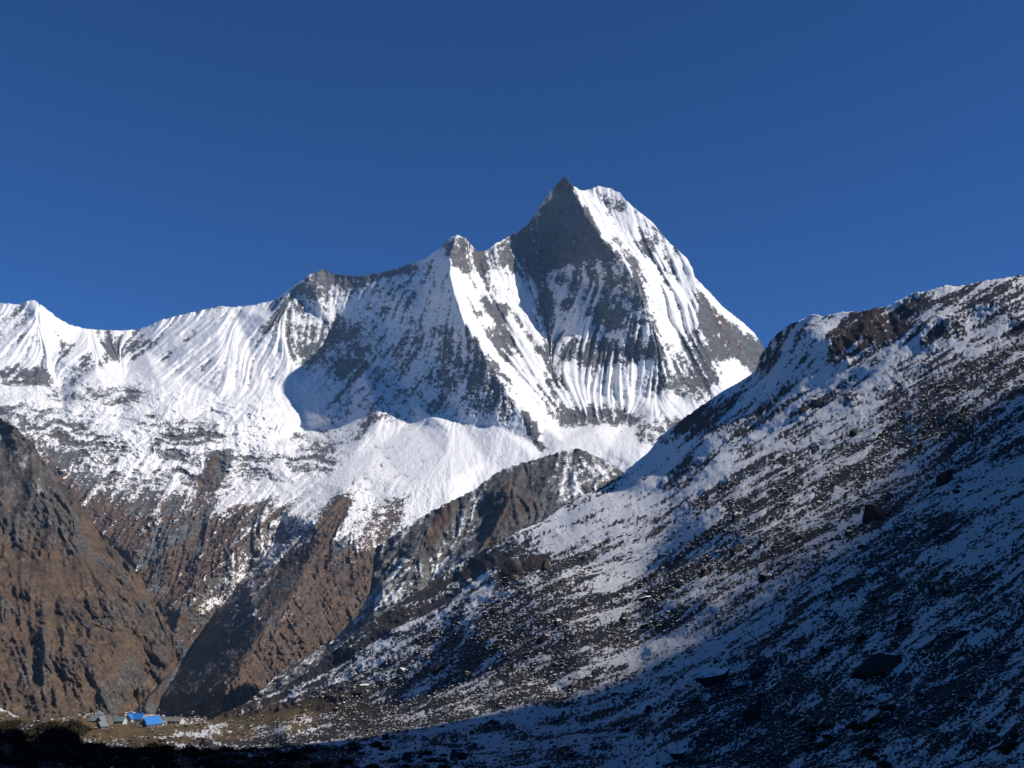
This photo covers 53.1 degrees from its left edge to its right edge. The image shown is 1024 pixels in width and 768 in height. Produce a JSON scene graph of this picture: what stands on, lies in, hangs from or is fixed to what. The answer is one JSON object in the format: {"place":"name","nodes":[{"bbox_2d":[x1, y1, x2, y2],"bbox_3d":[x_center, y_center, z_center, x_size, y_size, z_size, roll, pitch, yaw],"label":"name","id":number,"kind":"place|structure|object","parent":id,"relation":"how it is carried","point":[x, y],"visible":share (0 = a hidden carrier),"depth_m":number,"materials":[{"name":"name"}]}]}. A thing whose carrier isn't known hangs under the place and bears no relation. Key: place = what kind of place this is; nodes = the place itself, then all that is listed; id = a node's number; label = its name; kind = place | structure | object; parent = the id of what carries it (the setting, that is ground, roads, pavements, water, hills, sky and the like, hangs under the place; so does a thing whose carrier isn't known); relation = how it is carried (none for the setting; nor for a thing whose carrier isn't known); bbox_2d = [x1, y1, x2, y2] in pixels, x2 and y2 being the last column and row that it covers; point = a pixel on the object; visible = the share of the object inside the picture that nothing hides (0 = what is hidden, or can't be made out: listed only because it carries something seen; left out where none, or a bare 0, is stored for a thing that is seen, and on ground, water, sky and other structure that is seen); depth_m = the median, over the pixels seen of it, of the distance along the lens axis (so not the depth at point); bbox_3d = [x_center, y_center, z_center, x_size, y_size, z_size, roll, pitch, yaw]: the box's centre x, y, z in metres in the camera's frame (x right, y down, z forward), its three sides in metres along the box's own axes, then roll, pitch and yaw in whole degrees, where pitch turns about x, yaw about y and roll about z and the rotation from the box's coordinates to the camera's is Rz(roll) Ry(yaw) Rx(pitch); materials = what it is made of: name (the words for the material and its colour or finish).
{"place":"outdoors","nodes":[
{"label":"outdoors","id":0,"kind":"place"},
{"bbox_2d":[0,418,181,720],"bbox_3d":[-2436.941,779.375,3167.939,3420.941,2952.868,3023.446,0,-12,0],"label":"brown hill","id":1,"kind":"structure","parent":0,"point":[84,627],"depth_m":2497.13,"materials":[{"name":"brown stone"}]},
{"bbox_2d":[0,177,764,718],"bbox_3d":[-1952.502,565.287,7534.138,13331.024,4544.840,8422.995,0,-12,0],"label":"snow mountain","id":2,"kind":"structure","parent":0,"point":[250,487],"depth_m":6507.71,"materials":[{"name":"white snow"}]},
{"bbox_2d":[243,448,623,704],"bbox_3d":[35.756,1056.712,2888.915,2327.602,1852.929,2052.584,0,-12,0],"label":"rocky spur","id":3,"kind":"structure","parent":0,"point":[416,555],"depth_m":2879.92,"materials":[{"name":"brown stone"}]},
{"bbox_2d":[0,275,1023,767],"bbox_3d":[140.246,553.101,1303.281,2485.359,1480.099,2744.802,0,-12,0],"label":"scree hillside","id":4,"kind":"structure","parent":0,"point":[814,381],"depth_m":233.19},
{"bbox_2d":[88,715,113,724],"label":"stone lodge","id":5,"kind":"structure","parent":4,"relation":"on","point":[109,719],"depth_m":806.91,"materials":[{"name":"grey stone"}]},
{"bbox_2d":[95,721,108,729],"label":"hut","id":6,"kind":"object","parent":4,"relation":"on","point":[102,725],"visible":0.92,"depth_m":670.42,"materials":[{"name":"stone"}]},
{"bbox_2d":[113,716,127,724],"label":"whitewashed lodge","id":7,"kind":"structure","parent":4,"relation":"on","point":[122,720],"depth_m":838.55,"materials":[{"name":"white stone"}]},
{"bbox_2d":[126,713,145,721],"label":"blue roofed lodge","id":8,"kind":"structure","parent":4,"relation":"on","point":[135,717],"depth_m":889.98,"materials":[{"name":"metal"}]},
{"bbox_2d":[140,716,162,727],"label":"blue roofed hall","id":9,"kind":"structure","parent":4,"relation":"on","point":[153,721],"depth_m":806.61,"materials":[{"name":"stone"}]},
{"bbox_2d":[161,716,184,723],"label":"slate roofed lodge","id":10,"kind":"structure","parent":4,"relation":"on","point":[175,720],"depth_m":885.27,"materials":[{"name":"grey stone"}]},
{"bbox_2d":[200,737,210,746],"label":"rock","id":11,"kind":"object","parent":4,"relation":"on","point":[205,741],"visible":0.69,"depth_m":264.38,"materials":[{"name":"grey stone"}]},
{"bbox_2d":[274,705,281,711],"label":"boulder","id":12,"kind":"object","parent":4,"relation":"on","point":[277,708],"visible":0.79,"depth_m":800.58,"materials":[{"name":"grey stone"}]},
{"bbox_2d":[352,684,368,695],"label":"boulder","id":13,"kind":"object","parent":4,"relation":"on","point":[360,689],"visible":0.65,"depth_m":625.63,"materials":[{"name":"grey stone"}]},
{"bbox_2d":[382,732,388,739],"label":"rock","id":14,"kind":"object","parent":4,"relation":"on","point":[385,736],"visible":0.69,"depth_m":116.68,"materials":[{"name":"grey stone"}]},
{"bbox_2d":[396,667,405,674],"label":"rock","id":15,"kind":"object","parent":4,"relation":"on","point":[400,670],"visible":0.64,"depth_m":595.83,"materials":[{"name":"grey stone"}]},
{"bbox_2d":[401,750,411,759],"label":"boulder","id":16,"kind":"object","parent":4,"relation":"on","point":[407,755],"visible":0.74,"depth_m":89.31,"materials":[{"name":"grey stone"}]},
{"bbox_2d":[431,661,443,674],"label":"boulder","id":17,"kind":"object","parent":4,"relation":"on","point":[438,667],"visible":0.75,"depth_m":448.36,"materials":[{"name":"grey stone"}]},
{"bbox_2d":[450,748,468,759],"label":"boulder","id":18,"kind":"object","parent":4,"relation":"on","point":[460,753],"visible":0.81,"depth_m":87.02,"materials":[{"name":"grey stone"}]},
{"bbox_2d":[463,671,471,676],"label":"rock","id":19,"kind":"object","parent":4,"relation":"on","point":[467,673],"visible":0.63,"depth_m":331.88,"materials":[{"name":"grey stone"}]},
{"bbox_2d":[486,719,498,724],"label":"rock","id":20,"kind":"object","parent":4,"relation":"on","point":[492,722],"visible":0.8,"depth_m":115.22,"materials":[{"name":"grey stone"}]},
{"bbox_2d":[490,607,502,614],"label":"rock","id":21,"kind":"object","parent":4,"relation":"on","point":[494,610],"visible":0.67,"depth_m":521.36,"materials":[{"name":"grey stone"}]},
{"bbox_2d":[0,696,1018,767],"bbox_3d":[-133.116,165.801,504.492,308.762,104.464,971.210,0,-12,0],"label":"shrubs","id":22,"kind":"object","parent":4,"relation":"on","point":[56,737],"visible":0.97,"depth_m":92.98,"materials":[{"name":"green plant"}]},
{"bbox_2d":[501,557,521,576],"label":"boulder","id":23,"kind":"object","parent":4,"relation":"on","point":[511,565],"visible":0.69,"depth_m":922.72,"materials":[{"name":"grey stone"}]},
{"bbox_2d":[0,345,1023,767],"bbox_3d":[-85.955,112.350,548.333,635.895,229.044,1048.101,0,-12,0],"label":"rubble","id":24,"kind":"object","parent":4,"relation":"on","point":[750,755],"visible":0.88,"depth_m":120.38,"materials":[{"name":"grey stone"}]},
{"bbox_2d":[534,635,551,644],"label":"boulder","id":25,"kind":"object","parent":4,"relation":"on","point":[541,639],"visible":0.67,"depth_m":263.87,"materials":[{"name":"grey stone"}]},
{"bbox_2d":[541,559,550,570],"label":"boulder","id":26,"kind":"object","parent":4,"relation":"on","point":[545,565],"visible":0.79,"depth_m":685.13,"materials":[{"name":"grey stone"}]},
{"bbox_2d":[580,601,588,606],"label":"rock","id":27,"kind":"object","parent":4,"relation":"on","point":[584,603],"visible":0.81,"depth_m":326.56,"materials":[{"name":"grey stone"}]},
{"bbox_2d":[619,611,627,621],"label":"rock","id":28,"kind":"object","parent":4,"relation":"on","point":[623,614],"visible":0.56,"depth_m":238.04,"materials":[{"name":"grey stone"}]},
{"bbox_2d":[621,617,628,624],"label":"rock","id":29,"kind":"object","parent":4,"relation":"on","point":[624,620],"visible":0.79,"depth_m":225.86,"materials":[{"name":"grey stone"}]},
{"bbox_2d":[621,726,629,732],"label":"rock","id":30,"kind":"object","parent":4,"relation":"on","point":[626,729],"visible":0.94,"depth_m":88.02,"materials":[{"name":"grey stone"}]},
{"bbox_2d":[638,596,649,600],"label":"boulder","id":31,"kind":"object","parent":4,"relation":"on","point":[643,598],"visible":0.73,"depth_m":264.77,"materials":[{"name":"grey stone"}]},
{"bbox_2d":[640,621,649,629],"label":"rock","id":32,"kind":"object","parent":4,"relation":"on","point":[644,625],"visible":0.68,"depth_m":194.44,"materials":[{"name":"grey stone"}]},
{"bbox_2d":[645,705,651,711],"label":"rock","id":33,"kind":"object","parent":4,"relation":"on","point":[648,708],"visible":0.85,"depth_m":94.93,"materials":[{"name":"grey stone"}]},
{"bbox_2d":[667,750,685,759],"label":"boulder","id":34,"kind":"object","parent":4,"relation":"on","point":[676,754],"visible":1,"depth_m":70.10,"materials":[{"name":"grey stone"}]},
{"bbox_2d":[674,580,684,587],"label":"rock","id":35,"kind":"object","parent":4,"relation":"on","point":[679,583],"visible":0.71,"depth_m":232.12,"materials":[{"name":"grey stone"}]},
{"bbox_2d":[690,697,698,704],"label":"rock","id":36,"kind":"object","parent":4,"relation":"on","point":[694,701],"visible":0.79,"depth_m":82.64,"materials":[{"name":"grey stone"}]},
{"bbox_2d":[699,568,709,577],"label":"rock","id":37,"kind":"object","parent":4,"relation":"on","point":[704,572],"visible":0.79,"depth_m":217.91,"materials":[{"name":"grey stone"}]},
{"bbox_2d":[691,669,728,688],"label":"boulder","id":38,"kind":"object","parent":4,"relation":"on","point":[706,679],"visible":0.83,"depth_m":86.88,"materials":[{"name":"grey stone"}]},
{"bbox_2d":[729,545,743,555],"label":"boulder","id":39,"kind":"object","parent":4,"relation":"on","point":[735,549],"visible":0.75,"depth_m":227.92,"materials":[{"name":"grey stone"}]},
{"bbox_2d":[731,512,741,523],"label":"boulder","id":40,"kind":"object","parent":4,"relation":"on","point":[736,516],"visible":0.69,"depth_m":325.80,"materials":[{"name":"grey stone"}]},
{"bbox_2d":[741,700,761,721],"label":"boulder","id":41,"kind":"object","parent":4,"relation":"on","point":[751,711],"visible":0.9,"depth_m":72.14,"materials":[{"name":"grey stone"}]},
{"bbox_2d":[749,737,757,743],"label":"rock","id":42,"kind":"object","parent":4,"relation":"on","point":[752,739],"visible":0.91,"depth_m":66.69,"materials":[{"name":"grey stone"}]},
{"bbox_2d":[757,692,764,696],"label":"rock","id":43,"kind":"object","parent":4,"relation":"on","point":[761,694],"visible":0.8,"depth_m":78.90,"materials":[{"name":"grey stone"}]},
{"bbox_2d":[758,573,771,582],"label":"boulder","id":44,"kind":"object","parent":4,"relation":"on","point":[763,577],"visible":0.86,"depth_m":146.98,"materials":[{"name":"grey stone"}]},
{"bbox_2d":[770,757,775,762],"bbox_3d":[15.550,22.422,60.879,0.343,0.446,0.464,-10,-15,38],"label":"rock","id":45,"kind":"object","parent":4,"relation":"on","point":[772,759],"visible":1,"depth_m":60.75,"materials":[{"name":"black stone"}]},
{"bbox_2d":[793,535,802,540],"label":"boulder","id":46,"kind":"object","parent":4,"relation":"on","point":[798,537],"visible":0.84,"depth_m":178.08,"materials":[{"name":"grey stone"}]},
{"bbox_2d":[818,646,826,654],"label":"boulder","id":47,"kind":"object","parent":4,"relation":"on","point":[822,650],"visible":0.94,"depth_m":79.94,"materials":[{"name":"grey stone"}]},
{"bbox_2d":[844,530,853,536],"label":"rock","id":48,"kind":"object","parent":4,"relation":"on","point":[847,533],"visible":0.78,"depth_m":144.41,"materials":[{"name":"grey stone"}]},
{"bbox_2d":[849,427,858,437],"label":"boulder","id":49,"kind":"object","parent":4,"relation":"on","point":[853,432],"visible":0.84,"depth_m":464.08,"materials":[{"name":"grey stone"}]},
{"bbox_2d":[854,634,865,644],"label":"boulder","id":50,"kind":"object","parent":4,"relation":"on","point":[859,639],"visible":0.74,"depth_m":75.14,"materials":[{"name":"grey stone"}]},
{"bbox_2d":[862,504,886,523],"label":"boulder","id":51,"kind":"object","parent":4,"relation":"on","point":[872,512],"visible":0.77,"depth_m":150.29,"materials":[{"name":"grey stone"}]},
{"bbox_2d":[870,596,878,601],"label":"rock","id":52,"kind":"object","parent":4,"relation":"on","point":[873,598],"visible":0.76,"depth_m":87.42,"materials":[{"name":"grey stone"}]},
{"bbox_2d":[850,652,902,679],"bbox_3d":[23.304,17.669,64.064,3.574,1.756,2.542,4,-13,-17],"label":"boulder","id":53,"kind":"object","parent":4,"relation":"on","point":[878,664],"visible":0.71,"depth_m":63.55,"materials":[{"name":"grey stone"}]},
{"bbox_2d":[878,759,885,765],"bbox_3d":[17.358,17.794,48.027,0.363,0.384,0.444,-5,-27,21],"label":"rock","id":54,"kind":"object","parent":4,"relation":"on","point":[881,762],"visible":0.69,"depth_m":47.91,"materials":[{"name":"black stone"}]},
{"bbox_2d":[881,762,893,767],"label":"rock","id":55,"kind":"object","parent":4,"relation":"on","point":[886,765],"visible":1,"depth_m":46.89,"materials":[{"name":"black stone"}]},
{"bbox_2d":[885,493,893,499],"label":"rock","id":56,"kind":"object","parent":4,"relation":"on","point":[888,495],"visible":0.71,"depth_m":177.94,"materials":[{"name":"grey stone"}]},
{"bbox_2d":[892,641,898,646],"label":"rock","id":57,"kind":"object","parent":4,"relation":"on","point":[895,643],"visible":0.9,"depth_m":68.71,"materials":[{"name":"grey stone"}]},
{"bbox_2d":[892,717,900,726],"bbox_3d":[19.703,17.336,52.395,0.442,0.507,0.787,-1,5,4],"label":"rock","id":58,"kind":"object","parent":4,"relation":"on","point":[895,721],"visible":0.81,"depth_m":52.27,"materials":[{"name":"grey stone"}]},
{"bbox_2d":[894,526,903,531],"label":"rock","id":59,"kind":"object","parent":4,"relation":"on","point":[897,528],"visible":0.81,"depth_m":124.01,"materials":[{"name":"grey stone"}]},
{"bbox_2d":[896,614,905,618],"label":"rock","id":60,"kind":"object","parent":4,"relation":"on","point":[900,616],"visible":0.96,"depth_m":74.59,"materials":[{"name":"grey stone"}]},
{"bbox_2d":[902,623,908,627],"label":"rock","id":61,"kind":"object","parent":4,"relation":"on","point":[905,625],"visible":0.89,"depth_m":71.91,"materials":[{"name":"grey stone"}]},
{"bbox_2d":[915,691,923,696],"bbox_3d":[21.710,16.556,54.490,0.499,0.416,0.265,-5,-13,23],"label":"rock","id":62,"kind":"object","parent":4,"relation":"on","point":[918,694],"visible":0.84,"depth_m":54.47,"materials":[{"name":"grey stone"}]},
{"bbox_2d":[929,585,934,592],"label":"rock","id":63,"kind":"object","parent":4,"relation":"on","point":[931,589],"visible":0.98,"depth_m":77.61,"materials":[{"name":"grey stone"}]},
{"bbox_2d":[929,721,937,727],"bbox_3d":[20.089,16.252,48.759,0.390,0.368,0.312,2,-12,-10],"label":"boulder","id":64,"kind":"object","parent":4,"relation":"on","point":[932,724],"visible":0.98,"depth_m":48.69,"materials":[{"name":"grey stone"}]},
{"bbox_2d":[931,528,941,534],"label":"rock","id":65,"kind":"object","parent":4,"relation":"on","point":[936,531],"visible":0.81,"depth_m":104.63,"materials":[{"name":"grey stone"}]},
{"bbox_2d":[936,470,952,486],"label":"boulder","id":66,"kind":"object","parent":4,"relation":"on","point":[944,477],"visible":0.89,"depth_m":145.52,"materials":[{"name":"grey stone"}]},
{"bbox_2d":[942,587,950,596],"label":"rock","id":67,"kind":"object","parent":4,"relation":"on","point":[946,591],"visible":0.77,"depth_m":72.57,"materials":[{"name":"grey stone"}]},
{"bbox_2d":[956,696,964,701],"bbox_3d":[21.674,15.188,49.418,0.475,0.276,0.385,-12,-2,-39],"label":"rock","id":68,"kind":"object","parent":4,"relation":"on","point":[960,698],"visible":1,"depth_m":49.33,"materials":[{"name":"grey stone"}]},
{"bbox_2d":[951,627,970,639],"bbox_3d":[26.336,14.455,59.698,1.532,0.518,1.329,-20,-15,7],"label":"boulder","id":69,"kind":"object","parent":4,"relation":"on","point":[959,633],"visible":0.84,"depth_m":59.26,"materials":[{"name":"grey stone"}]},
{"bbox_2d":[0,0,1023,347],"label":"sky","id":70,"kind":"structure","parent":0,"point":[160,159],"materials":[{"name":"blue"}]}
]}

